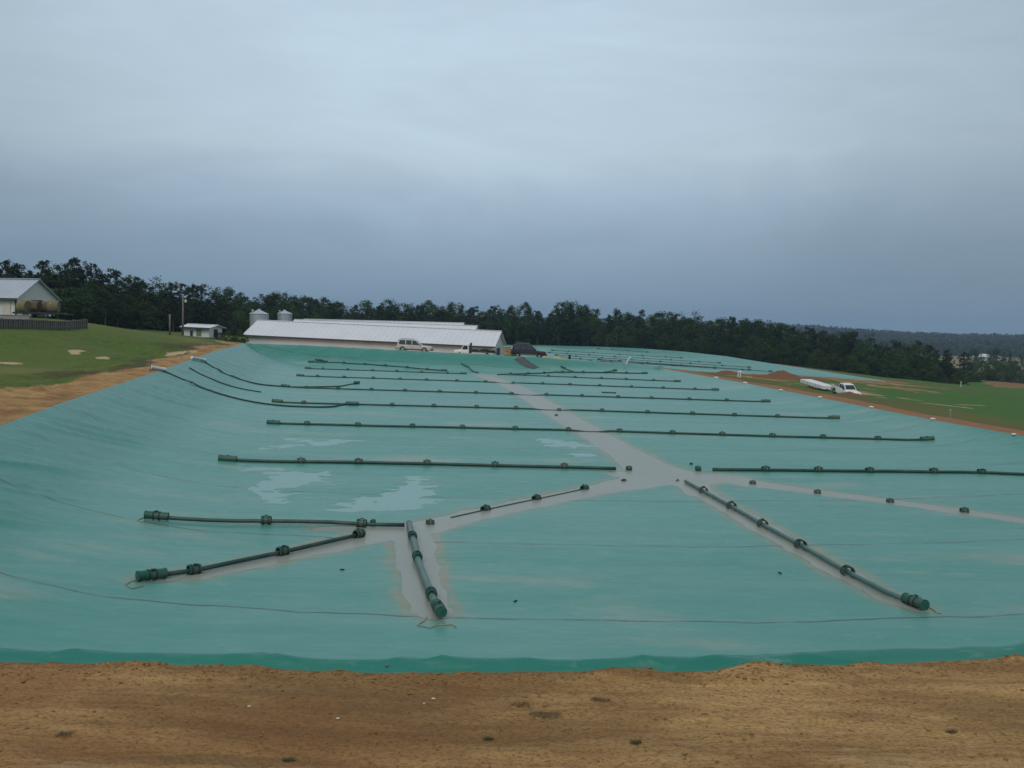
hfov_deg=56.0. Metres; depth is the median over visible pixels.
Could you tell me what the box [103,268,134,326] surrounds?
pine tree
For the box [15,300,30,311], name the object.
hay bale
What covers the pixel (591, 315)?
broadleaf tree
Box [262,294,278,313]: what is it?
pine tree
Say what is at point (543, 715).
weed tuft
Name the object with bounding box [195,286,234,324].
broadleaf tree
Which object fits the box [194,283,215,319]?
pine tree
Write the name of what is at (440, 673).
soil clods
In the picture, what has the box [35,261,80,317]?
broadleaf tree
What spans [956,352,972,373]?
pine tree
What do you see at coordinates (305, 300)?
broadleaf tree
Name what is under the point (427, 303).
broadleaf tree
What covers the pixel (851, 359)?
broadleaf tree
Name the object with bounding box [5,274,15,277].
pine tree
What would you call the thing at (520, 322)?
broadleaf tree
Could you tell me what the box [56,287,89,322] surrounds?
broadleaf tree
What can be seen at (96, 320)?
broadleaf tree
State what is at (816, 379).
soil heap
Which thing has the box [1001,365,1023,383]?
broadleaf tree
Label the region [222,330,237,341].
broadleaf tree
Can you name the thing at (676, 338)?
broadleaf tree
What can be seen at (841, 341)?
broadleaf tree
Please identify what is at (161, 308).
broadleaf tree
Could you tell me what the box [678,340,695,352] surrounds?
broadleaf tree
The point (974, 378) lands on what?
woodland
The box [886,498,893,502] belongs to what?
float
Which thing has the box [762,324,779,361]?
conifer tree
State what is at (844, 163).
sky
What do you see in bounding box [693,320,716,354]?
broadleaf tree
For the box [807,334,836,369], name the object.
broadleaf tree
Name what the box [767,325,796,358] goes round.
pine tree
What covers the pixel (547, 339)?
conifer tree
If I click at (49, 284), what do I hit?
pine tree
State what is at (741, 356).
broadleaf tree
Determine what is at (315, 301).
pine tree
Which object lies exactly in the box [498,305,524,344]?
broadleaf tree
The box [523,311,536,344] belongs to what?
pine tree
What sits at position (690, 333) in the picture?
broadleaf tree
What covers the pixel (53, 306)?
hay bale
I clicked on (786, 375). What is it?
soil heap
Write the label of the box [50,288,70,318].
broadleaf tree
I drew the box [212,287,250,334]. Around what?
broadleaf tree
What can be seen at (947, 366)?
conifer tree
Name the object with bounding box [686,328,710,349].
broadleaf tree
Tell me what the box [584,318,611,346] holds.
broadleaf tree
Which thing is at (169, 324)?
utility pole
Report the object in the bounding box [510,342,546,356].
suv
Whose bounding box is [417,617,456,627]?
rope
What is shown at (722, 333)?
conifer tree
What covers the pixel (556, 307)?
broadleaf tree
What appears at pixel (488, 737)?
weed tuft
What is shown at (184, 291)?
pine tree
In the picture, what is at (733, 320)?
pine tree
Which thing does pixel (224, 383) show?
hose
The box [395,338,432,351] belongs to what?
suv
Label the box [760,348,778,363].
broadleaf tree
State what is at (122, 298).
tree
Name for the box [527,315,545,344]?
pine tree
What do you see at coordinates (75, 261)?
pine tree
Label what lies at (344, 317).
broadleaf tree
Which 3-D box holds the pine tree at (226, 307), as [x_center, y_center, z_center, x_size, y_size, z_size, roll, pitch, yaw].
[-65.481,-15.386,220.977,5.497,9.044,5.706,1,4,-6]
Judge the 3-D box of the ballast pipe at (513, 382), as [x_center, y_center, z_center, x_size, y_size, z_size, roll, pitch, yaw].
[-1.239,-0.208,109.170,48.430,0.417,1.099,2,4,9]
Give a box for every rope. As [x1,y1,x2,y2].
[125,580,143,588]
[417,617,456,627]
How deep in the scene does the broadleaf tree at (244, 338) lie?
162.50 m
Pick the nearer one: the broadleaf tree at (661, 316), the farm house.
the broadleaf tree at (661, 316)
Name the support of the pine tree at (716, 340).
on the ground
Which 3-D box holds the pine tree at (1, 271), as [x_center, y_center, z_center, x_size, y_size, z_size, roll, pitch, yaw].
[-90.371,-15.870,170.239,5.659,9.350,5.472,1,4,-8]
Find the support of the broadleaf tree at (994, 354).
on the ground
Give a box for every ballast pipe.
[135,528,365,581]
[144,510,404,527]
[218,454,615,469]
[266,420,934,440]
[272,399,839,418]
[281,384,770,401]
[296,374,718,389]
[305,367,466,373]
[308,360,446,370]
[406,520,446,617]
[450,484,588,517]
[461,362,478,372]
[497,371,647,374]
[506,374,680,381]
[548,352,720,362]
[551,350,682,357]
[555,354,750,367]
[562,357,772,371]
[589,360,716,368]
[597,358,750,369]
[684,479,929,610]
[712,465,1023,475]
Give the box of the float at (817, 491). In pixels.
[814,489,820,493]
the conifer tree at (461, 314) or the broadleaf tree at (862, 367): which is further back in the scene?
the conifer tree at (461, 314)
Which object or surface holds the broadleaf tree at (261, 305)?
on the ground
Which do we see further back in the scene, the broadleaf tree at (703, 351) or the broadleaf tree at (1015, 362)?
the broadleaf tree at (1015, 362)
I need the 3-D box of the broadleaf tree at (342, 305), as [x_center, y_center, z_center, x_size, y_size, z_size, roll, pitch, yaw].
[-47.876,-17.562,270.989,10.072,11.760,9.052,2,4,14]
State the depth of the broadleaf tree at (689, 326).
287.50 m
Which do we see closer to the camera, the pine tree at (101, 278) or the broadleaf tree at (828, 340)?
the pine tree at (101, 278)
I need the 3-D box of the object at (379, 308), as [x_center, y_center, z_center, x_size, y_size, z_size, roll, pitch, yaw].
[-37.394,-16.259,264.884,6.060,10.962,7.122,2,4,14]
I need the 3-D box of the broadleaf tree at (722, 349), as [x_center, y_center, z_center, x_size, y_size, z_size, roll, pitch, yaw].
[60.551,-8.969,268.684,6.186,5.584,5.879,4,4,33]
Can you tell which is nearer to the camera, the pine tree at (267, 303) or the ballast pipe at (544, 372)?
the ballast pipe at (544, 372)
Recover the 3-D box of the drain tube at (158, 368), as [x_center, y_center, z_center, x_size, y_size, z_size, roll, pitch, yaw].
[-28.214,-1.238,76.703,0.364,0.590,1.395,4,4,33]
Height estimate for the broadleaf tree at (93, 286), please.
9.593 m
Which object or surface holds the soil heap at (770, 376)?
on the ground
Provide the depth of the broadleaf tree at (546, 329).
304.73 m
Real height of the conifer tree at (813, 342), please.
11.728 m
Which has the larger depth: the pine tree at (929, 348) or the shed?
the pine tree at (929, 348)
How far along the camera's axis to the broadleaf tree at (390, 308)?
271.60 m
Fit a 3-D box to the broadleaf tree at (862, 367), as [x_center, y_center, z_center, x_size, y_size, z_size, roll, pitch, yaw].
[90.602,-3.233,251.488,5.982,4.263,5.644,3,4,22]
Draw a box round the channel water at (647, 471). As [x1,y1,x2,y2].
[154,373,1023,619]
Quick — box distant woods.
[423,313,1023,356]
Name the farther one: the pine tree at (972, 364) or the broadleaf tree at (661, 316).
the pine tree at (972, 364)
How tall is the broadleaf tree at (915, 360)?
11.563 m
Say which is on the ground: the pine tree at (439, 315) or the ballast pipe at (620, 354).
the pine tree at (439, 315)
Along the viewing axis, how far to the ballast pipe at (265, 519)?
31.48 m
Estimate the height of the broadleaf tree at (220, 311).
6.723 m
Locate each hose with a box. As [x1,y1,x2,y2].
[164,370,358,407]
[189,367,260,391]
[205,361,359,386]
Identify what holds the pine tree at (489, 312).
on the ground
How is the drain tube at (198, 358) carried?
on the basin cover at (672, 577)
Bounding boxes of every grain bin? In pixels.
[249,309,268,326]
[277,310,291,320]
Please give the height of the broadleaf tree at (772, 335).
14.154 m
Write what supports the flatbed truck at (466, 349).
on the ground
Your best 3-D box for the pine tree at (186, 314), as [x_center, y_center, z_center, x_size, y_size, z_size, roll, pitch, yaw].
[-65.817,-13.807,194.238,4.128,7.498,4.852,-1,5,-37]
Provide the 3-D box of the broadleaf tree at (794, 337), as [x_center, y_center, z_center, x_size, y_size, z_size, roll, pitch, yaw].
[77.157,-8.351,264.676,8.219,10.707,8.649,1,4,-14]
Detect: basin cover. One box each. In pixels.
[0,343,1023,672]
[504,345,885,381]
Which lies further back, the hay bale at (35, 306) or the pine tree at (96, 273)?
the pine tree at (96, 273)
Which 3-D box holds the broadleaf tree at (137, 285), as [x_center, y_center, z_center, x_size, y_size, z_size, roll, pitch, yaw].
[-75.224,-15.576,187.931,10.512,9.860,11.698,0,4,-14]
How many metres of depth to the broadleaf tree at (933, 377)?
265.78 m
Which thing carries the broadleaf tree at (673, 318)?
on the ground
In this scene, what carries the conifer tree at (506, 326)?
on the ground
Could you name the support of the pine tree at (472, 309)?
on the ground
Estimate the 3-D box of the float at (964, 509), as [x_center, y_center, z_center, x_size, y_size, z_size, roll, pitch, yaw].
[17.343,4.857,36.904,0.289,0.284,0.255,2,4,6]
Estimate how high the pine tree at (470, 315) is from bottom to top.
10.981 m
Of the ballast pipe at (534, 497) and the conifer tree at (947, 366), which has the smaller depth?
the ballast pipe at (534, 497)
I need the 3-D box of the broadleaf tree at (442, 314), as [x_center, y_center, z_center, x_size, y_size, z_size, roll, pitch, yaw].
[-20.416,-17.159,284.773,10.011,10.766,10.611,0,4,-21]
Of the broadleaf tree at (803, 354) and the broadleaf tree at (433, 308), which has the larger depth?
the broadleaf tree at (433, 308)
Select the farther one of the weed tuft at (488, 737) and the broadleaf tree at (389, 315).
the broadleaf tree at (389, 315)
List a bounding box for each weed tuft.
[54,730,72,736]
[282,755,296,761]
[483,735,495,740]
[511,701,531,706]
[529,710,563,718]
[590,696,610,701]
[629,738,642,744]
[945,728,960,733]
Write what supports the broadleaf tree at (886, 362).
on the ground
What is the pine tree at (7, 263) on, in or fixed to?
on the ground
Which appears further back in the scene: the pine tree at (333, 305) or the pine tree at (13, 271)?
the pine tree at (333, 305)
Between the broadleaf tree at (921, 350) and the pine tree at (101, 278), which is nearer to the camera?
the pine tree at (101, 278)
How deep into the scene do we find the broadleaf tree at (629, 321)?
300.96 m
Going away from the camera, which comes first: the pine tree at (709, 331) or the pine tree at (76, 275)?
the pine tree at (76, 275)
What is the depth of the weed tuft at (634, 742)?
11.49 m
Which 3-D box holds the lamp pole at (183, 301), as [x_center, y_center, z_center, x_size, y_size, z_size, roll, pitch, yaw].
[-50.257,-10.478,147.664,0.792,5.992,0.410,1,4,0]
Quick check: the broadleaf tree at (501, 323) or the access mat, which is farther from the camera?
the broadleaf tree at (501, 323)
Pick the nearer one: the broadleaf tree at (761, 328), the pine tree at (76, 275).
the pine tree at (76, 275)
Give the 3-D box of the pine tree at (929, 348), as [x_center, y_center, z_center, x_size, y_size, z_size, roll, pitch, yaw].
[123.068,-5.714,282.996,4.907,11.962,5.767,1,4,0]
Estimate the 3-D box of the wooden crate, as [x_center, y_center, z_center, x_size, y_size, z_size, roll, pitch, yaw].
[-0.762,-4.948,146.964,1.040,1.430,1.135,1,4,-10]
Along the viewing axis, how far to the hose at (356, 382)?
94.18 m
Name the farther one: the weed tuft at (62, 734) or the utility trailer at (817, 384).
the utility trailer at (817, 384)
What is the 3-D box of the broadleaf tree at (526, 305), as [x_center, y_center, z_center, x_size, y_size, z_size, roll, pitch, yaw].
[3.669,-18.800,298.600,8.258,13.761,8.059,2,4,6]
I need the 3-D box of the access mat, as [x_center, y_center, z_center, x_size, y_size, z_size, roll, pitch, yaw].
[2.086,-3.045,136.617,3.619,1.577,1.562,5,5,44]
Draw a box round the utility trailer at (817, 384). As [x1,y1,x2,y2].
[800,379,831,390]
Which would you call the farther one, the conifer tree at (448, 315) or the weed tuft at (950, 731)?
the conifer tree at (448, 315)
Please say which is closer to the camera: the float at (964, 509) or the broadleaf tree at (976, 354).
the float at (964, 509)
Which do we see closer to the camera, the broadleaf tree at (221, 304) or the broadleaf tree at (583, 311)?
the broadleaf tree at (221, 304)
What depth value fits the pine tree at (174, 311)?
187.53 m
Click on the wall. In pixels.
(15, 316)
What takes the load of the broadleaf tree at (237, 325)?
on the ground
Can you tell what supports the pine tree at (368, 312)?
on the ground
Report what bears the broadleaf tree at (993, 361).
on the ground
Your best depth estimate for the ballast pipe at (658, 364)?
174.64 m
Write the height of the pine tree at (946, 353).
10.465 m
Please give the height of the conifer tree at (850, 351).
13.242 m
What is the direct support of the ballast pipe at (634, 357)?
on the basin cover at (729, 362)
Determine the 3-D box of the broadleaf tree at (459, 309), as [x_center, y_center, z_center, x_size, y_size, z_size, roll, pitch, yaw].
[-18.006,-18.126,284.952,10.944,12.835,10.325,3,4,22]
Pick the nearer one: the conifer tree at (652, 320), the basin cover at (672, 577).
the basin cover at (672, 577)
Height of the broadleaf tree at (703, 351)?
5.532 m
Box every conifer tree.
[445,308,454,321]
[456,305,466,322]
[500,310,515,344]
[539,313,557,344]
[560,305,581,345]
[589,308,603,346]
[613,315,629,346]
[633,309,646,348]
[644,317,660,349]
[711,322,729,355]
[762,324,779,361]
[799,333,824,368]
[844,335,864,372]
[930,350,945,378]
[936,354,957,380]
[1007,351,1012,381]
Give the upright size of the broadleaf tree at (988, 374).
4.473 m
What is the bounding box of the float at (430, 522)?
[426,519,434,524]
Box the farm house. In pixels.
[972,354,989,360]
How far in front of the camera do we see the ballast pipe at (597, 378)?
122.82 m
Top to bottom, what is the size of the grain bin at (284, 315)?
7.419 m
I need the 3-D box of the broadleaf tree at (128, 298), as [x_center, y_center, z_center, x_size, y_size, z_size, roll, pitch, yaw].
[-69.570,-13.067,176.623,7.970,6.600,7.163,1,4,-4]
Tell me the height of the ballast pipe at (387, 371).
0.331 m
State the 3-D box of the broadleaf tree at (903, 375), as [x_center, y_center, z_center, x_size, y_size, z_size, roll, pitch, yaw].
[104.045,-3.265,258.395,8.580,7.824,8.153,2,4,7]
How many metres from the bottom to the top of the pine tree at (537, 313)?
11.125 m
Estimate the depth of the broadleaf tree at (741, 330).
278.07 m
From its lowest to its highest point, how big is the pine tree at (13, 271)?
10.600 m
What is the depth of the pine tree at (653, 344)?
284.30 m
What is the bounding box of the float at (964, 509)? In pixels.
[959,507,968,512]
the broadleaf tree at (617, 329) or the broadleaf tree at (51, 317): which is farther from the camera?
the broadleaf tree at (617, 329)
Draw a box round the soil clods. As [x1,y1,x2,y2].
[0,654,1023,767]
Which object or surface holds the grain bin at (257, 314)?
on the ground
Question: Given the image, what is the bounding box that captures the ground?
[0,318,1023,767]
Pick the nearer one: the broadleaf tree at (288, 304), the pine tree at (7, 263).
the pine tree at (7, 263)
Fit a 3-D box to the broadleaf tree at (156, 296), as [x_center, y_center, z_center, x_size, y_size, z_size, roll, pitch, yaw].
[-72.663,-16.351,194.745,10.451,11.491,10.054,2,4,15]
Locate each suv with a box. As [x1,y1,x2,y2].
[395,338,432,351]
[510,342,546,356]
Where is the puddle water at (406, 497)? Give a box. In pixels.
[241,373,611,511]
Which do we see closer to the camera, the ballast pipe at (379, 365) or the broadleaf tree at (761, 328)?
the ballast pipe at (379, 365)
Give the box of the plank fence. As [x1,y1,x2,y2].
[0,318,87,329]
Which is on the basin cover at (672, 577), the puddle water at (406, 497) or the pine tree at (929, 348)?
the puddle water at (406, 497)
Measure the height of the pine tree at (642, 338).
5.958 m
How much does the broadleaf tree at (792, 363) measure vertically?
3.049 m
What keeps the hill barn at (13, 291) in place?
on the ground
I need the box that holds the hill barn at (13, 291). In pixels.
[0,278,60,315]
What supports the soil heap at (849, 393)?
on the ground
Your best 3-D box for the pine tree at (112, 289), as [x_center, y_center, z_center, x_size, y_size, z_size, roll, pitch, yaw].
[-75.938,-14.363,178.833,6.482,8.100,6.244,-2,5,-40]
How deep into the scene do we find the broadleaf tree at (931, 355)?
272.41 m
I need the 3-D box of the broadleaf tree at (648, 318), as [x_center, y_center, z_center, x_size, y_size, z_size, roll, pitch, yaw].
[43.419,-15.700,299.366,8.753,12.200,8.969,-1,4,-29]
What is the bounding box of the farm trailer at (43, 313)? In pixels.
[12,312,73,317]
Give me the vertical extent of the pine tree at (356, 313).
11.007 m
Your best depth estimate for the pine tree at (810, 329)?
273.51 m
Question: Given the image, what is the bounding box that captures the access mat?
[514,357,538,368]
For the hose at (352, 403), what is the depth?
74.64 m
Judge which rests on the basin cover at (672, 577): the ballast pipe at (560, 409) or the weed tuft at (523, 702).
the ballast pipe at (560, 409)
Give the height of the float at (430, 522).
0.258 m
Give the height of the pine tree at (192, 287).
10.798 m
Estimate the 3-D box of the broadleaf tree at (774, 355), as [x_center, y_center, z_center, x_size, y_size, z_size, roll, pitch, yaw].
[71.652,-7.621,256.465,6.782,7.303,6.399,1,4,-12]
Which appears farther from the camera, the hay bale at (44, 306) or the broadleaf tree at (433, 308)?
the broadleaf tree at (433, 308)
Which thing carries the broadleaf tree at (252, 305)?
on the ground
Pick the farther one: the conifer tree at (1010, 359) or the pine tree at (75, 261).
the conifer tree at (1010, 359)
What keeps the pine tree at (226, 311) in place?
on the ground
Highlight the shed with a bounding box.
[179,323,225,336]
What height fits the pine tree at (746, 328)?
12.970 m
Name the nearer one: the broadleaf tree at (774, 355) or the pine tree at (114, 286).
the pine tree at (114, 286)
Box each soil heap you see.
[715,370,746,375]
[754,375,786,379]
[767,370,800,379]
[796,378,828,381]
[837,391,866,396]
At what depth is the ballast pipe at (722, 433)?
61.24 m
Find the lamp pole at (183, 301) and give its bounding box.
[182,296,186,334]
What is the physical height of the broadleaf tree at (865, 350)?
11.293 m
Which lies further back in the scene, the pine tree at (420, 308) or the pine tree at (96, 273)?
the pine tree at (420, 308)
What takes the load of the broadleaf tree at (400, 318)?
on the ground
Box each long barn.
[243,320,506,354]
[293,319,478,329]
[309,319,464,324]
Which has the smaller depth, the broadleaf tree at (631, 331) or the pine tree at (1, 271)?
the pine tree at (1, 271)
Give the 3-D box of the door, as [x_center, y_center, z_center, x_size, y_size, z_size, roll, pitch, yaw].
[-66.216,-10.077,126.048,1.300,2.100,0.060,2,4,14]
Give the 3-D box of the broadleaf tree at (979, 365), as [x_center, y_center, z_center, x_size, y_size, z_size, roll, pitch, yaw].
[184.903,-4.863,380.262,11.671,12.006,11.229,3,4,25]
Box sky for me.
[0,0,1023,335]
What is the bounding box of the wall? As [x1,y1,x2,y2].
[0,314,32,318]
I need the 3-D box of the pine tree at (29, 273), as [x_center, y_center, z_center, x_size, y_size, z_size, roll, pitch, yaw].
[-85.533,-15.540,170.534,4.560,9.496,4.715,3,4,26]
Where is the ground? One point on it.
(40, 370)
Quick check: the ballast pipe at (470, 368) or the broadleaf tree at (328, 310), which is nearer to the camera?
the ballast pipe at (470, 368)
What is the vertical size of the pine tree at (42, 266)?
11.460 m
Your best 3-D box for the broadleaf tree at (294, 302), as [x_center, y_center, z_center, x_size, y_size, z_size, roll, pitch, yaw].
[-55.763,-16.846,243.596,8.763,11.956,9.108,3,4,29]
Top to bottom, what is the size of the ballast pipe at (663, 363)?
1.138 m
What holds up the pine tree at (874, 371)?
on the ground
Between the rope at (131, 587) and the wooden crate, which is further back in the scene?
the wooden crate
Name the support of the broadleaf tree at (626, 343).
on the ground
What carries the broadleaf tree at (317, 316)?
on the ground
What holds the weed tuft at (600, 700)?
on the ground
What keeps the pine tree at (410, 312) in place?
on the ground
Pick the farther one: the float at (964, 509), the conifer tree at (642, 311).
the conifer tree at (642, 311)
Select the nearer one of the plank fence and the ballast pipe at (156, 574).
the ballast pipe at (156, 574)
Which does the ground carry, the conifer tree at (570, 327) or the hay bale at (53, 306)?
the conifer tree at (570, 327)
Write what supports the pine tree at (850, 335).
on the ground
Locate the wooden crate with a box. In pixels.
[503,347,510,355]
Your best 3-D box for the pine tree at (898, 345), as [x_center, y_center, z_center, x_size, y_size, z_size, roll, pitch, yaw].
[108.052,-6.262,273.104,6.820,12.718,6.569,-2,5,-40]
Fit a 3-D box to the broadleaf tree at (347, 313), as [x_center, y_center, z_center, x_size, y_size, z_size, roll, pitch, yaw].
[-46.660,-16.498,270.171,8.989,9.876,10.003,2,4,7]
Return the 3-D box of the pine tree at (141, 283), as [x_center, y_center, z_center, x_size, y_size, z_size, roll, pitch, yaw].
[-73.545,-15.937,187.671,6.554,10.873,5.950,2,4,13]
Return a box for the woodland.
[16,271,981,383]
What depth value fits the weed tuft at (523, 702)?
12.58 m
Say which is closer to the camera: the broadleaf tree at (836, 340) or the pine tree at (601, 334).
the broadleaf tree at (836, 340)
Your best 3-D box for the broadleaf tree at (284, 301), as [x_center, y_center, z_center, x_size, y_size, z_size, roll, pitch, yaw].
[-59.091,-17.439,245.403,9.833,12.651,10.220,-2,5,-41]
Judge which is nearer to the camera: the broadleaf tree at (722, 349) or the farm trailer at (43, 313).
the farm trailer at (43, 313)
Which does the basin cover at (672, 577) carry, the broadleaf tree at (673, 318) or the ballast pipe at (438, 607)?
the ballast pipe at (438, 607)
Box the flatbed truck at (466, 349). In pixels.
[454,343,496,353]
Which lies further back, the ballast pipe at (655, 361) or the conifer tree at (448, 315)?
the conifer tree at (448, 315)
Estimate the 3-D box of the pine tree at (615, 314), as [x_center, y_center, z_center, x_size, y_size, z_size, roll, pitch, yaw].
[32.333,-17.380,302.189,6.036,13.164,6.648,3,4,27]
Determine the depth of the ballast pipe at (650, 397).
91.68 m
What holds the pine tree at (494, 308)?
on the ground
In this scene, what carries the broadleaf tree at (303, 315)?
on the ground
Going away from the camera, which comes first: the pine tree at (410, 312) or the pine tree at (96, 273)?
the pine tree at (96, 273)
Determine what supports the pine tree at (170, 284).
on the ground
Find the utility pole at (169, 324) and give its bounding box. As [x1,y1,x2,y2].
[169,314,170,334]
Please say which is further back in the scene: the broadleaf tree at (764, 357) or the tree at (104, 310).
the broadleaf tree at (764, 357)
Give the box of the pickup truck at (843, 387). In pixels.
[831,383,861,394]
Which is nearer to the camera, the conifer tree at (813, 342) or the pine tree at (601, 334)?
the conifer tree at (813, 342)
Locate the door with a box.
[2,300,10,314]
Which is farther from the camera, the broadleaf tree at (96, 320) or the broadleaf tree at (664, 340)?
the broadleaf tree at (664, 340)
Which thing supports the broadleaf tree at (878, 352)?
on the ground
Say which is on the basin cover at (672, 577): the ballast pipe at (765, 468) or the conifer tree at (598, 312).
the ballast pipe at (765, 468)
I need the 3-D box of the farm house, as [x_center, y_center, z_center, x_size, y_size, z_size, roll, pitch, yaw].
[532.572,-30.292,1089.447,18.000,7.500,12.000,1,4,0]
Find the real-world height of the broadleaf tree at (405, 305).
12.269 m
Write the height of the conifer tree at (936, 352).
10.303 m
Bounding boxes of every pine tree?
[0,259,23,277]
[0,268,11,277]
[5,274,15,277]
[8,262,29,277]
[23,270,38,277]
[29,260,56,289]
[37,275,62,297]
[46,278,64,306]
[55,257,86,318]
[63,268,93,299]
[75,261,106,321]
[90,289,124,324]
[91,273,112,324]
[91,285,120,324]
[98,283,131,326]
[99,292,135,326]
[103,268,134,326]
[122,275,154,327]
[130,283,156,328]
[158,295,184,331]
[160,282,179,316]
[169,281,200,331]
[176,297,195,322]
[184,283,204,323]
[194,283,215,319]
[213,297,233,333]
[216,309,238,331]
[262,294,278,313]
[302,297,327,318]
[323,301,348,319]
[348,304,363,319]
[360,308,376,318]
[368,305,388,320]
[402,307,420,321]
[408,303,432,321]
[431,310,445,321]
[464,306,483,325]
[464,311,478,324]
[481,310,497,329]
[483,305,501,330]
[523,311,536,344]
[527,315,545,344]
[530,310,546,344]
[550,308,571,345]
[595,333,606,346]
[602,317,616,346]
[606,308,621,335]
[634,331,650,345]
[647,333,661,347]
[703,326,718,353]
[709,335,721,352]
[724,316,738,349]
[736,321,765,352]
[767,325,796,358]
[785,326,803,347]
[799,327,815,354]
[815,329,831,358]
[839,330,868,361]
[868,361,884,375]
[887,340,907,358]
[911,340,929,363]
[926,345,938,370]
[942,350,955,379]
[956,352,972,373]
[965,362,975,376]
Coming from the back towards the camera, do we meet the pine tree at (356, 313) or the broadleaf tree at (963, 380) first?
the broadleaf tree at (963, 380)
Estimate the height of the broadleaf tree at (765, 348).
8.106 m
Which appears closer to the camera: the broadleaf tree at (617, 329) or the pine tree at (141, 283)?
the pine tree at (141, 283)
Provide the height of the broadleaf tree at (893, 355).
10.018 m
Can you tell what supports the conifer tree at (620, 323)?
on the ground
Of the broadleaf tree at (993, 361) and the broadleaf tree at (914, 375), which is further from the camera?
the broadleaf tree at (993, 361)
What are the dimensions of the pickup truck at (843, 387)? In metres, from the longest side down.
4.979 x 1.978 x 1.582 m
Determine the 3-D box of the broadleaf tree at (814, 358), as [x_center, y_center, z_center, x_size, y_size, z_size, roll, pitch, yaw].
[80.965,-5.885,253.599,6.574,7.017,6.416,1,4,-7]
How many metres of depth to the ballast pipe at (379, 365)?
135.84 m
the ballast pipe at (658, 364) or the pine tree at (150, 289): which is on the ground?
the pine tree at (150, 289)
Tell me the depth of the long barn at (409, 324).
188.07 m
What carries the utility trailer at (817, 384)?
on the ground
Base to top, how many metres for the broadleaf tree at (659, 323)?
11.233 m
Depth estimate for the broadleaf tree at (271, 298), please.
236.28 m
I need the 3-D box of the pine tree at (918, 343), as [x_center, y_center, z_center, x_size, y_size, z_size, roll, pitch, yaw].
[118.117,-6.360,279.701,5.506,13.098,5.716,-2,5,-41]
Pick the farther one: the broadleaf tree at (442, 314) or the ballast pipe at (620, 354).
the broadleaf tree at (442, 314)
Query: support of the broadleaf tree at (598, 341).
on the ground
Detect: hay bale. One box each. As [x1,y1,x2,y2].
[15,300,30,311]
[30,300,41,311]
[41,301,48,312]
[47,300,60,312]
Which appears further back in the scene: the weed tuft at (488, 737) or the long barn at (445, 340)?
the long barn at (445, 340)
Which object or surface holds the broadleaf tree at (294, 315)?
on the ground
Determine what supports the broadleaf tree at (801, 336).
on the ground
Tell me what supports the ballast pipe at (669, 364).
on the basin cover at (729, 362)
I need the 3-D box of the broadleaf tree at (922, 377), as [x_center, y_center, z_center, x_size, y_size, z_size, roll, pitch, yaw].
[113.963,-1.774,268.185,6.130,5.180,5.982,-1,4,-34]
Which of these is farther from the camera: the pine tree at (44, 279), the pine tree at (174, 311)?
the pine tree at (174, 311)
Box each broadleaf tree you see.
[32,302,63,319]
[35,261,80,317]
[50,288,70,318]
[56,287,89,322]
[57,287,99,320]
[74,298,111,325]
[75,276,116,324]
[104,279,155,327]
[114,295,151,328]
[121,300,162,329]
[132,275,179,329]
[151,298,173,329]
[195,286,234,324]
[207,306,230,333]
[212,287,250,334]
[214,332,225,339]
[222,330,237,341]
[223,295,257,331]
[225,311,249,334]
[234,317,249,335]
[235,331,249,342]
[245,303,271,316]
[250,293,287,317]
[263,291,299,319]
[269,307,292,320]
[274,291,295,309]
[280,295,305,318]
[290,312,300,319]
[291,300,320,318]
[297,295,329,318]
[307,312,327,318]
[308,296,342,319]
[316,303,336,318]
[333,301,355,317]
[334,315,352,319]
[337,308,358,319]
[357,300,377,319]
[374,298,401,320]
[383,304,399,320]
[387,302,413,320]
[396,303,426,321]
[419,299,439,321]
[422,305,446,321]
[431,308,457,321]
[437,302,467,323]
[470,311,493,329]
[487,310,511,342]
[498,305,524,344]
[503,309,532,342]
[512,302,535,342]
[538,318,555,342]
[547,301,575,344]
[553,299,590,345]
[573,304,599,345]
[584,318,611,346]
[591,335,603,345]
[604,326,628,346]
[612,311,643,347]
[613,314,639,347]
[624,336,641,347]
[625,319,652,348]
[644,314,659,347]
[646,318,675,349]
[653,311,680,337]
[654,335,675,350]
[660,311,694,349]
[666,332,684,350]
[677,310,708,352]
[678,318,699,349]
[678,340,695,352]
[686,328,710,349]
[692,338,710,353]
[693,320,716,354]
[705,317,740,355]
[718,343,738,357]
[729,317,763,358]
[732,348,750,358]
[738,319,773,360]
[740,335,771,360]
[760,322,795,361]
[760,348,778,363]
[770,342,793,364]
[777,335,805,364]
[782,331,819,365]
[789,360,800,366]
[794,351,816,367]
[806,349,831,369]
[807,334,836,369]
[819,334,849,370]
[822,352,845,370]
[827,330,851,369]
[833,355,861,373]
[845,333,889,376]
[846,341,878,374]
[848,364,870,374]
[875,350,911,376]
[877,359,899,377]
[884,357,915,379]
[888,345,923,379]
[903,345,928,377]
[909,371,920,379]
[912,351,940,380]
[912,368,931,381]
[920,365,946,382]
[950,369,971,384]
[964,349,985,376]
[969,358,995,380]
[978,359,1005,381]
[981,369,999,380]
[983,348,1009,379]
[992,363,1019,382]
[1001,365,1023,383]
[1008,351,1023,382]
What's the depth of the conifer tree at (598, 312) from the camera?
303.22 m
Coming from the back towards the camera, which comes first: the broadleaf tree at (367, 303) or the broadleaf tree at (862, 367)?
the broadleaf tree at (367, 303)
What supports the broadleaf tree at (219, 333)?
on the ground
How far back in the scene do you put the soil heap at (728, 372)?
154.71 m
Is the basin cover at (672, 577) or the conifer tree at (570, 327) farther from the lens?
the conifer tree at (570, 327)
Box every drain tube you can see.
[149,365,165,370]
[190,356,206,361]
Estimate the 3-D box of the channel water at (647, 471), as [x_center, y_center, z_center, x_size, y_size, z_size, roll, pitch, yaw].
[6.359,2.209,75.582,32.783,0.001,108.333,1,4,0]

